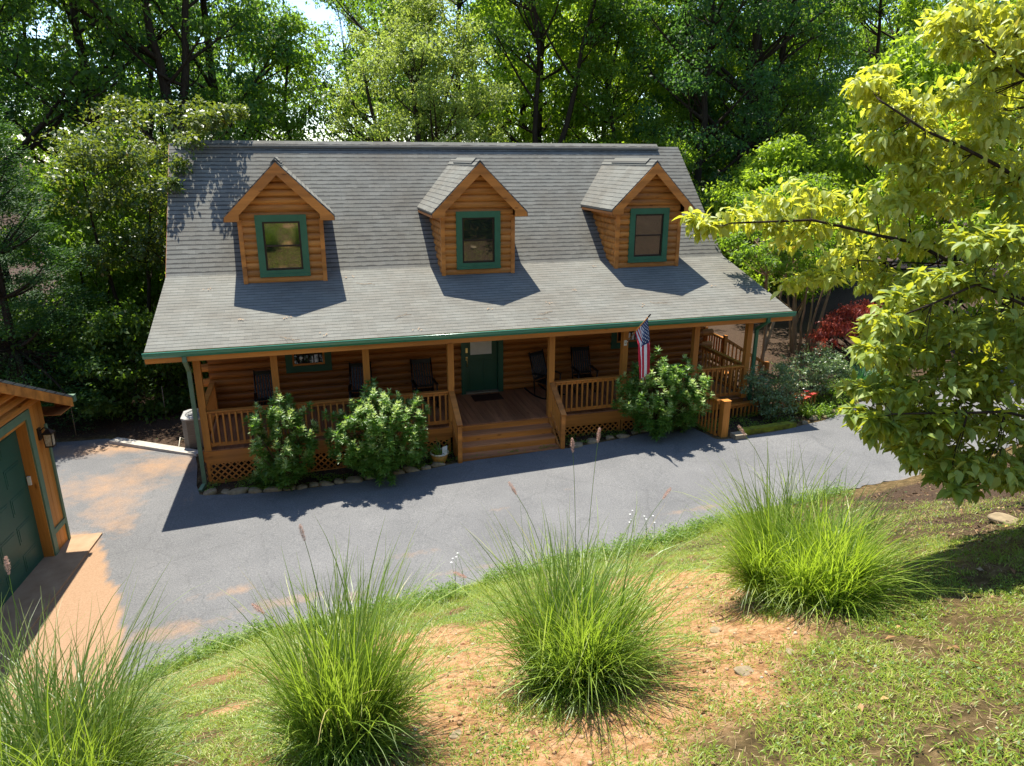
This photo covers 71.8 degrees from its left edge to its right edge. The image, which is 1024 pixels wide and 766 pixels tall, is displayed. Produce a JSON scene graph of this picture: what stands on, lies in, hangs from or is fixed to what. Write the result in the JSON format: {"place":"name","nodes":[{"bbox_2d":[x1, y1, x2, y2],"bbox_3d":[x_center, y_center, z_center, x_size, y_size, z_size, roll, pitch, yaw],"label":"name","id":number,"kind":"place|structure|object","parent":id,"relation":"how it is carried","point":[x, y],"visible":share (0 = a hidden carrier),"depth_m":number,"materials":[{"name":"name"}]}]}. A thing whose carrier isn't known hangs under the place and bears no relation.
{"place":"outdoors","nodes":[
{"label":"outdoors","id":0,"kind":"place"},
{"bbox_2d":[1,0,1019,161],"label":"sky","id":1,"kind":"structure","parent":0,"point":[318,14],"materials":[{"name":"white"}]},
{"bbox_2d":[0,361,1023,738],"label":"driveway","id":2,"kind":"structure","parent":0,"point":[156,513],"depth_m":14.16,"materials":[{"name":"asphalt"}]},
{"bbox_2d":[0,164,1023,765],"bbox_3d":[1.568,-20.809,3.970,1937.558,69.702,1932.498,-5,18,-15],"label":"ground","id":3,"kind":"structure","parent":0,"point":[734,334],"depth_m":5.05,"materials":[{"name":"soil"}]},
{"bbox_2d":[0,0,80,281],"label":"forked tree","id":4,"kind":"object","parent":3,"relation":"on","point":[14,26],"visible":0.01,"depth_m":49.00,"materials":[{"name":"green plant"}]},
{"bbox_2d":[0,232,81,420],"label":"cedar tree","id":5,"kind":"object","parent":3,"relation":"on","point":[15,309],"visible":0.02,"depth_m":20.46,"materials":[{"name":"green plant"}]},
{"bbox_2d":[0,379,101,669],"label":"garage","id":6,"kind":"structure","parent":3,"relation":"on","point":[43,548],"depth_m":12.34,"materials":[{"name":"wood"}]},
{"bbox_2d":[0,430,43,607],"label":"garage door","id":7,"kind":"structure","parent":6,"relation":"in","point":[20,541],"depth_m":12.09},
{"bbox_2d":[0,0,130,327],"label":"oak tree","id":8,"kind":"object","parent":3,"relation":"on","point":[76,77],"visible":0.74,"depth_m":25.74,"materials":[{"name":"green plant"}]},
{"bbox_2d":[0,289,149,418],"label":"shrub","id":9,"kind":"object","parent":3,"relation":"on","point":[63,340],"visible":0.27,"depth_m":19.51,"materials":[{"name":"green plant"}]},
{"bbox_2d":[0,0,158,277],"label":"broadleaf tree","id":10,"kind":"object","parent":3,"relation":"on","point":[16,140],"visible":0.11,"depth_m":33.15,"materials":[{"name":"green plant"}]},
{"bbox_2d":[0,104,160,441],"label":"cedar tree","id":11,"kind":"object","parent":3,"relation":"on","point":[14,364],"visible":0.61,"depth_m":18.65,"materials":[{"name":"green plant"}]},
{"bbox_2d":[0,147,161,365],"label":"understory tree","id":12,"kind":"object","parent":3,"relation":"on","point":[61,238],"visible":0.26,"depth_m":22.02,"materials":[{"name":"green plant"}]},
{"bbox_2d":[0,590,164,765],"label":"fountain grass","id":13,"kind":"object","parent":3,"relation":"on","point":[13,705],"depth_m":5.18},
{"bbox_2d":[24,165,161,317],"bbox_3d":[-15.923,-4.624,26.629,5.600,7.352,5.322,2,18,6],"label":"understory tree","id":14,"kind":"object","parent":3,"relation":"on","point":[78,273],"visible":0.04,"depth_m":26.21,"materials":[{"name":"green plant"}]},
{"bbox_2d":[26,122,167,360],"bbox_3d":[-13.077,-4.717,25.056,6.535,8.580,6.210,7,19,20],"label":"understory tree","id":15,"kind":"object","parent":3,"relation":"on","point":[120,223],"visible":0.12,"depth_m":23.12,"materials":[{"name":"green plant"}]},
{"bbox_2d":[0,0,210,287],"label":"oak tree","id":16,"kind":"object","parent":3,"relation":"on","point":[11,112],"visible":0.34,"depth_m":28.44,"materials":[{"name":"green plant"}]},
{"bbox_2d":[47,298,190,423],"bbox_3d":[-10.916,-0.571,20.018,3.304,3.738,3.825,10,20,27],"label":"shrub","id":17,"kind":"object","parent":3,"relation":"on","point":[125,326],"visible":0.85,"depth_m":19.31,"materials":[{"name":"green plant"}]},
{"bbox_2d":[31,8,211,243],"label":"oak tree","id":18,"kind":"object","parent":3,"relation":"on","point":[155,129],"visible":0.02,"depth_m":46.26,"materials":[{"name":"green plant"}]},
{"bbox_2d":[38,0,228,308],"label":"forked tree","id":19,"kind":"object","parent":3,"relation":"on","point":[151,75],"visible":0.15,"depth_m":34.87,"materials":[{"name":"green plant"}]},
{"bbox_2d":[83,150,189,361],"bbox_3d":[-11.596,-4.076,24.355,5.035,7.688,5.298,0,18,-1],"label":"understory tree","id":20,"kind":"object","parent":3,"relation":"on","point":[155,280],"visible":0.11,"depth_m":22.99,"materials":[{"name":"green plant"}]},
{"bbox_2d":[0,556,281,765],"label":"fountain grass","id":21,"kind":"object","parent":3,"relation":"on","point":[78,733],"depth_m":4.27,"materials":[{"name":"plant"}]},
{"bbox_2d":[31,91,250,386],"bbox_3d":[-10.443,-3.850,21.144,6.386,9.263,4.747,3,18,10],"label":"holly tree","id":22,"kind":"object","parent":3,"relation":"on","point":[201,118],"visible":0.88,"depth_m":20.06,"materials":[{"name":"green plant"}]},
{"bbox_2d":[109,437,197,456],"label":"curb","id":23,"kind":"structure","parent":3,"relation":"on","point":[152,446],"depth_m":17.89,"materials":[{"name":"concrete"}]},
{"bbox_2d":[14,0,293,208],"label":"oak tree","id":24,"kind":"object","parent":3,"relation":"on","point":[164,80],"visible":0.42,"depth_m":28.48,"materials":[{"name":"green plant"}]},
{"bbox_2d":[75,0,233,227],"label":"broadleaf tree","id":25,"kind":"object","parent":3,"relation":"on","point":[165,129],"visible":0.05,"depth_m":41.38,"materials":[{"name":"green plant"}]},
{"bbox_2d":[144,310,208,410],"bbox_3d":[-9.525,-0.852,21.356,2.974,3.364,3.442,-6,19,-19],"label":"shrub","id":26,"kind":"object","parent":3,"relation":"on","point":[182,373],"visible":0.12,"depth_m":20.93,"materials":[{"name":"green plant"}]},
{"bbox_2d":[178,408,203,447],"bbox_3d":[-8.017,1.220,18.220,1.032,1.034,1.007,-5,18,-15],"label":"trash can","id":27,"kind":"object","parent":3,"relation":"on","point":[188,428],"visible":0.31,"depth_m":17.83,"materials":[{"name":"grey metal"}]},
{"bbox_2d":[104,0,326,140],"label":"oak tree","id":28,"kind":"object","parent":3,"relation":"on","point":[208,80],"visible":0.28,"depth_m":31.23,"materials":[{"name":"green plant"}]},
{"bbox_2d":[155,0,315,140],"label":"oak tree","id":29,"kind":"object","parent":3,"relation":"on","point":[276,13],"visible":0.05,"depth_m":47.62,"materials":[{"name":"green plant"}]},
{"bbox_2d":[175,0,321,140],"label":"broadleaf tree","id":30,"kind":"object","parent":3,"relation":"on","point":[237,59],"visible":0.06,"depth_m":42.51,"materials":[{"name":"green plant"}]},
{"bbox_2d":[248,466,276,487],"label":"rhododendron","id":31,"kind":"object","parent":3,"relation":"on","point":[258,479],"visible":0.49,"depth_m":15.72,"materials":[{"name":"green plant"}]},
{"bbox_2d":[242,387,319,490],"bbox_3d":[-4.873,1.273,15.137,1.627,2.479,1.554,3,18,10],"label":"rhododendron","id":32,"kind":"object","parent":3,"relation":"on","point":[284,471],"visible":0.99,"depth_m":14.96,"materials":[{"name":"green plant"}]},
{"bbox_2d":[197,1,372,141],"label":"broadleaf tree","id":33,"kind":"object","parent":3,"relation":"on","point":[292,127],"visible":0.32,"depth_m":32.34,"materials":[{"name":"green plant"}]},
{"bbox_2d":[283,0,407,141],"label":"forked tree","id":34,"kind":"object","parent":3,"relation":"on","point":[379,99],"visible":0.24,"depth_m":42.98,"materials":[{"name":"green plant"}]},
{"bbox_2d":[185,515,513,765],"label":"fountain grass","id":35,"kind":"object","parent":3,"relation":"on","point":[343,700],"depth_m":4.43,"materials":[{"name":"plant"}]},
{"bbox_2d":[321,377,430,486],"bbox_3d":[-2.938,1.118,15.591,2.430,2.378,1.915,-5,18,-15],"label":"rhododendron","id":36,"kind":"object","parent":3,"relation":"on","point":[372,456],"visible":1,"depth_m":15.22,"materials":[{"name":"green plant"}]},
{"bbox_2d":[281,0,505,142],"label":"oak tree","id":37,"kind":"object","parent":3,"relation":"on","point":[370,12],"visible":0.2,"depth_m":34.91,"materials":[{"name":"green plant"}]},
{"bbox_2d":[337,0,455,141],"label":"poplar tree","id":38,"kind":"object","parent":3,"relation":"on","point":[377,72],"visible":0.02,"depth_m":50.62,"materials":[{"name":"green plant"}]},
{"bbox_2d":[319,0,528,142],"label":"locust tree","id":39,"kind":"object","parent":3,"relation":"on","point":[420,57],"visible":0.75,"depth_m":29.32,"materials":[{"name":"green plant"}]},
{"bbox_2d":[427,439,452,462],"bbox_3d":[-1.700,1.635,16.537,0.799,0.570,0.834,3,18,8],"label":"plant pot","id":40,"kind":"object","parent":3,"relation":"on","point":[436,454],"visible":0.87,"depth_m":16.50,"materials":[{"name":"ceramic"}]},
{"bbox_2d":[371,0,536,142],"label":"oak tree","id":41,"kind":"object","parent":3,"relation":"on","point":[459,5],"visible":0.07,"depth_m":43.87,"materials":[{"name":"green plant"}]},
{"bbox_2d":[204,422,706,492],"bbox_3d":[-0.930,1.692,16.966,12.066,0.546,1.186,-5,18,-15],"label":"stone edging","id":42,"kind":"object","parent":3,"relation":"on","point":[346,475],"visible":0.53,"depth_m":16.22,"materials":[{"name":"grey stone"}]},
{"bbox_2d":[141,140,796,491],"bbox_3d":[-1.795,-3.210,22.004,15.423,8.115,13.441,-5,18,-15],"label":"log cabin","id":43,"kind":"object","parent":3,"relation":"on","point":[445,245],"visible":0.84,"depth_m":18.39,"materials":[{"name":"wood"},{"name":"asphalt shingle"},{"name":"glass"}]},
{"bbox_2d":[253,370,273,418],"bbox_3d":[-6.003,0.330,17.373,0.625,1.202,1.032,-6,19,-18],"label":"rocking chair","id":44,"kind":"object","parent":43,"relation":"on","point":[262,373],"visible":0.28,"depth_m":17.48,"materials":[{"name":"black paint"}]},
{"bbox_2d":[285,352,331,372],"bbox_3d":[-5.189,-0.854,17.976,1.130,1.150,0.125,-5,18,-15],"label":"window","id":45,"kind":"structure","parent":43,"relation":"in","point":[308,362],"depth_m":18.05,"materials":[{"name":"green paint"}]},
{"bbox_2d":[348,361,371,412],"bbox_3d":[-3.843,0.131,18.021,0.625,1.202,1.032,-3,18,-10],"label":"rocking chair","id":46,"kind":"object","parent":43,"relation":"on","point":[351,367],"visible":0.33,"depth_m":18.14,"materials":[{"name":"black paint"}]},
{"bbox_2d":[410,357,438,407],"bbox_3d":[-2.286,0.014,18.403,0.625,1.202,1.032,-6,19,-18],"label":"rocking chair","id":47,"kind":"object","parent":43,"relation":"on","point":[421,361],"visible":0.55,"depth_m":18.53,"materials":[{"name":"black paint"}]},
{"bbox_2d":[460,340,502,394],"bbox_3d":[-0.832,-0.776,19.356,1.180,2.150,0.210,-5,18,-15],"label":"front door","id":48,"kind":"structure","parent":43,"relation":"in","point":[481,362],"depth_m":19.48,"materials":[{"name":"green paint"}]},
{"bbox_2d":[471,393,503,401],"bbox_3d":[-0.673,0.387,19.213,0.800,0.018,0.500,-5,18,-15],"label":"doormat","id":49,"kind":"object","parent":43,"relation":"on","point":[488,397],"visible":1,"depth_m":19.17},
{"bbox_2d":[524,349,565,399],"bbox_3d":[0.892,-0.237,19.223,0.625,1.202,1.032,-17,24,-42],"label":"rocking chair","id":50,"kind":"object","parent":43,"relation":"on","point":[540,353],"visible":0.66,"depth_m":19.26,"materials":[{"name":"black paint"}]},
{"bbox_2d":[569,345,599,394],"bbox_3d":[1.988,-0.366,19.637,0.625,1.202,1.032,-5,18,-15],"label":"rocking chair","id":51,"kind":"object","parent":43,"relation":"on","point":[582,360],"visible":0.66,"depth_m":19.76,"materials":[{"name":"black paint"}]},
{"bbox_2d":[610,331,637,348],"bbox_3d":[3.393,-1.584,20.353,1.180,1.150,0.125,-5,18,-15],"label":"window","id":52,"kind":"structure","parent":43,"relation":"in","point":[615,343],"depth_m":20.36,"materials":[{"name":"green paint"}]},
{"bbox_2d":[624,314,650,384],"bbox_3d":[3.048,-0.906,17.146,0.202,1.840,1.319,-5,18,-15],"label":"flag","id":53,"kind":"object","parent":43,"relation":"attached to","point":[641,332],"visible":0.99,"depth_m":16.81,"materials":[{"name":"multicoloured fabric"}]},
{"bbox_2d":[131,478,855,690],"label":"weeds","id":54,"kind":"object","parent":3,"relation":"on","point":[452,585],"visible":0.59,"depth_m":11.73,"materials":[{"name":"green plant"}]},
{"bbox_2d":[450,0,550,142],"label":"poplar tree","id":55,"kind":"object","parent":3,"relation":"on","point":[485,73],"visible":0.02,"depth_m":53.26,"materials":[{"name":"green plant"}]},
{"bbox_2d":[444,0,604,142],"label":"oak tree","id":56,"kind":"object","parent":3,"relation":"on","point":[522,107],"visible":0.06,"depth_m":44.38,"materials":[{"name":"green plant"}]},
{"bbox_2d":[48,342,1023,556],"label":"leaf litter","id":57,"kind":"object","parent":3,"relation":"on","point":[931,509],"visible":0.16,"depth_m":12.58,"materials":[{"name":"plant"}]},
{"bbox_2d":[451,0,628,142],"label":"poplar tree","id":58,"kind":"object","parent":3,"relation":"on","point":[526,78],"visible":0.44,"depth_m":37.05,"materials":[{"name":"green plant"}]},
{"bbox_2d":[89,496,1023,765],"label":"grass","id":59,"kind":"structure","parent":3,"relation":"on","point":[215,688],"depth_m":4.96,"materials":[{"name":"plant"}]},
{"bbox_2d":[91,494,1023,765],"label":"clover","id":60,"kind":"object","parent":3,"relation":"on","point":[453,616],"visible":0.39,"depth_m":5.02,"materials":[{"name":"green plant"}]},
{"bbox_2d":[469,0,654,142],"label":"forked tree","id":61,"kind":"object","parent":3,"relation":"on","point":[508,40],"visible":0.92,"depth_m":33.20,"materials":[{"name":"green plant"}]},
{"bbox_2d":[135,509,1015,765],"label":"fallen leaves","id":62,"kind":"object","parent":3,"relation":"on","point":[861,706],"visible":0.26,"depth_m":5.30,"materials":[{"name":"brown plant"}]},
{"bbox_2d":[128,495,1023,765],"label":"straw","id":63,"kind":"object","parent":3,"relation":"on","point":[704,726],"visible":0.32,"depth_m":5.08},
{"bbox_2d":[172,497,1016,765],"bbox_3d":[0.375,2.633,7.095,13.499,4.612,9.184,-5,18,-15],"label":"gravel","id":64,"kind":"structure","parent":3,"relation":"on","point":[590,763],"depth_m":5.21,"materials":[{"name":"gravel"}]},
{"bbox_2d":[427,428,769,762],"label":"fountain grass","id":65,"kind":"object","parent":3,"relation":"on","point":[574,637],"depth_m":5.11,"materials":[{"name":"plant"}]},
{"bbox_2d":[518,0,689,143],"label":"poplar tree","id":66,"kind":"object","parent":3,"relation":"on","point":[639,93],"visible":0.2,"depth_m":39.92,"materials":[{"name":"green plant"}]},
{"bbox_2d":[542,0,694,146],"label":"broadleaf tree","id":67,"kind":"object","parent":3,"relation":"on","point":[591,71],"visible":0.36,"depth_m":35.10,"materials":[{"name":"green plant"}]},
{"bbox_2d":[561,1,704,143],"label":"poplar tree","id":68,"kind":"object","parent":3,"relation":"on","point":[622,78],"depth_m":45.86,"materials":[{"name":"green plant"}]},
{"bbox_2d":[609,345,714,440],"bbox_3d":[3.610,0.234,17.490,2.538,2.416,1.953,-5,18,-15],"label":"rhododendron","id":69,"kind":"object","parent":3,"relation":"on","point":[654,416],"visible":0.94,"depth_m":17.17,"materials":[{"name":"green plant"}]},
{"bbox_2d":[657,136,723,249],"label":"understory tree","id":70,"kind":"object","parent":3,"relation":"on","point":[689,159],"visible":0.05,"depth_m":32.06,"materials":[{"name":"green plant"}]},
{"bbox_2d":[612,0,783,159],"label":"poplar tree","id":71,"kind":"object","parent":3,"relation":"on","point":[735,69],"visible":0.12,"depth_m":41.38,"materials":[{"name":"green plant"}]},
{"bbox_2d":[691,386,731,437],"bbox_3d":[4.991,0.788,18.029,0.312,1.150,1.347,-8,19,-23],"label":"stair guard","id":72,"kind":"object","parent":3,"relation":"on","point":[724,415],"visible":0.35,"depth_m":17.57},
{"bbox_2d":[619,0,805,208],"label":"oak tree","id":73,"kind":"object","parent":3,"relation":"on","point":[765,79],"visible":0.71,"depth_m":33.40,"materials":[{"name":"green plant"}]},
{"bbox_2d":[700,327,769,377],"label":"side deck","id":74,"kind":"structure","parent":3,"relation":"on","point":[723,348],"depth_m":22.39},
{"bbox_2d":[699,154,788,298],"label":"understory tree","id":75,"kind":"object","parent":3,"relation":"on","point":[736,174],"visible":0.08,"depth_m":32.98,"materials":[{"name":"green plant"}]},
{"bbox_2d":[660,0,846,203],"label":"broadleaf tree","id":76,"kind":"object","parent":3,"relation":"on","point":[781,109],"visible":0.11,"depth_m":41.58,"materials":[{"name":"green plant"}]},
{"bbox_2d":[645,0,870,261],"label":"oak tree","id":77,"kind":"object","parent":3,"relation":"on","point":[755,41],"visible":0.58,"depth_m":34.62,"materials":[{"name":"green plant"}]},
{"bbox_2d":[662,0,869,261],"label":"oak tree","id":78,"kind":"object","parent":3,"relation":"on","point":[806,129],"visible":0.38,"depth_m":38.05,"materials":[{"name":"green plant"}]},
{"bbox_2d":[738,421,796,434],"bbox_3d":[6.510,1.179,18.051,1.653,0.200,0.200,-6,19,-19],"label":"landscape timber","id":79,"kind":"object","parent":3,"relation":"on","point":[749,430],"visible":0.64,"depth_m":17.97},
{"bbox_2d":[730,391,818,416],"bbox_3d":[7.056,0.817,19.353,3.057,0.938,0.130,-6,19,-18],"label":"stair guard","id":80,"kind":"object","parent":3,"relation":"on","point":[737,405],"visible":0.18,"depth_m":19.08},
{"bbox_2d":[714,181,836,370],"bbox_3d":[7.675,-2.724,21.340,3.962,6.464,4.556,7,19,19],"label":"understory tree","id":81,"kind":"object","parent":3,"relation":"on","point":[743,248],"visible":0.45,"depth_m":21.13,"materials":[{"name":"green plant"}]},
{"bbox_2d":[739,361,812,416],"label":"rose bush","id":82,"kind":"object","parent":3,"relation":"on","point":[759,380],"visible":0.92,"depth_m":18.69,"materials":[{"name":"green plant"}]},
{"bbox_2d":[701,131,851,303],"bbox_3d":[10.910,-6.444,30.124,5.932,7.989,6.732,0,18,-1],"label":"understory tree","id":83,"kind":"object","parent":3,"relation":"on","point":[778,159],"visible":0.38,"depth_m":28.80,"materials":[{"name":"green plant"}]},
{"bbox_2d":[757,393,798,421],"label":"rose bush","id":84,"kind":"object","parent":3,"relation":"on","point":[773,409],"visible":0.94,"depth_m":18.54,"materials":[{"name":"green plant"}]},
{"bbox_2d":[696,389,862,432],"bbox_3d":[8.202,0.578,19.755,7.871,0.190,1.826,-9,20,-26],"label":"ground cover","id":85,"kind":"object","parent":3,"relation":"on","point":[744,423],"visible":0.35,"depth_m":18.75,"materials":[{"name":"green plant"}]},
{"bbox_2d":[715,0,848,175],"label":"poplar tree","id":86,"kind":"object","parent":3,"relation":"on","point":[817,53],"visible":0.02,"depth_m":50.26,"materials":[{"name":"green plant"}]},
{"bbox_2d":[748,216,854,328],"bbox_3d":[10.495,-3.744,25.955,4.045,5.916,3.679,-5,18,-15],"label":"crepe myrtle","id":87,"kind":"object","parent":3,"relation":"on","point":[757,279],"visible":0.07,"depth_m":25.90,"materials":[{"name":"green plant"}]},
{"bbox_2d":[769,344,846,402],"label":"rose bush","id":88,"kind":"object","parent":3,"relation":"on","point":[823,365],"visible":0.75,"depth_m":19.60,"materials":[{"name":"green plant"}]},
{"bbox_2d":[760,142,868,296],"bbox_3d":[14.914,-7.740,34.556,5.592,7.726,5.885,-13,22,-36],"label":"understory tree","id":89,"kind":"object","parent":3,"relation":"on","point":[813,164],"visible":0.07,"depth_m":33.34,"materials":[{"name":"green plant"}]},
{"bbox_2d":[660,425,970,636],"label":"fountain grass","id":90,"kind":"object","parent":3,"relation":"on","point":[833,564],"depth_m":5.94,"materials":[{"name":"plant"}]},
{"bbox_2d":[796,401,840,419],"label":"rose bush","id":91,"kind":"object","parent":3,"relation":"on","point":[825,411],"visible":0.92,"depth_m":18.92,"materials":[{"name":"green plant"}]},
{"bbox_2d":[754,172,888,353],"bbox_3d":[10.315,-3.738,24.425,3.644,6.849,4.208,-5,18,-15],"label":"crepe myrtle","id":92,"kind":"object","parent":3,"relation":"on","point":[793,330],"visible":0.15,"depth_m":24.40,"materials":[{"name":"green plant"}]},
{"bbox_2d":[766,0,878,182],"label":"broadleaf tree","id":93,"kind":"object","parent":3,"relation":"on","point":[852,45],"visible":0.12,"depth_m":43.31,"materials":[{"name":"green plant"}]},
{"bbox_2d":[768,0,887,253],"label":"broadleaf tree","id":94,"kind":"object","parent":3,"relation":"on","point":[833,115],"visible":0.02,"depth_m":51.39,"materials":[{"name":"green plant"}]},
{"bbox_2d":[799,343,858,395],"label":"rose bush","id":95,"kind":"object","parent":3,"relation":"on","point":[839,374],"visible":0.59,"depth_m":20.39,"materials":[{"name":"green plant"}]},
{"bbox_2d":[816,377,856,406],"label":"rose bush","id":96,"kind":"object","parent":3,"relation":"on","point":[831,391],"visible":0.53,"depth_m":19.65,"materials":[{"name":"green plant"}]},
{"bbox_2d":[803,298,884,367],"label":"japanese maple","id":97,"kind":"object","parent":3,"relation":"on","point":[841,327],"visible":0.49,"depth_m":23.07,"materials":[{"name":"red plant"}]},
{"bbox_2d":[672,0,1023,507],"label":"dogwood tree","id":98,"kind":"object","parent":3,"relation":"on","point":[905,429],"visible":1,"depth_m":6.48,"materials":[{"name":"green plant"}]},
{"bbox_2d":[828,349,890,386],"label":"ornamental grass","id":99,"kind":"object","parent":3,"relation":"on","point":[863,373],"depth_m":21.39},
{"bbox_2d":[814,17,905,216],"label":"broadleaf tree","id":100,"kind":"object","parent":3,"relation":"on","point":[871,34],"visible":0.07,"depth_m":51.65,"materials":[{"name":"green plant"}]},
{"bbox_2d":[814,0,948,180],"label":"forked tree","id":101,"kind":"object","parent":3,"relation":"on","point":[876,49],"visible":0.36,"depth_m":43.91,"materials":[{"name":"green plant"}]},
{"bbox_2d":[803,30,1015,318],"bbox_3d":[16.044,-8.022,29.189,7.737,11.983,8.781,2,18,7],"label":"understory tree","id":102,"kind":"object","parent":3,"relation":"on","point":[916,68],"visible":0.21,"depth_m":28.25,"materials":[{"name":"green plant"}]},
{"bbox_2d":[855,0,1013,277],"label":"poplar tree","id":103,"kind":"object","parent":3,"relation":"on","point":[918,4],"visible":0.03,"depth_m":29.19,"materials":[{"name":"green plant"}]},
{"bbox_2d":[865,102,1023,349],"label":"understory tree","id":104,"kind":"object","parent":3,"relation":"on","point":[925,220],"visible":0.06,"depth_m":25.75,"materials":[{"name":"green plant"}]},
{"bbox_2d":[937,1,1023,360],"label":"poplar tree","id":105,"kind":"object","parent":3,"relation":"on","point":[986,221],"visible":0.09,"depth_m":21.94,"materials":[{"name":"green plant"}]},
{"bbox_2d":[987,512,1018,523],"bbox_3d":[5.526,1.554,7.890,0.252,0.116,0.465,-5,13,-16],"label":"boulder","id":106,"kind":"object","parent":3,"relation":"on","point":[999,517],"visible":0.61,"depth_m":7.91,"materials":[{"name":"stone"}]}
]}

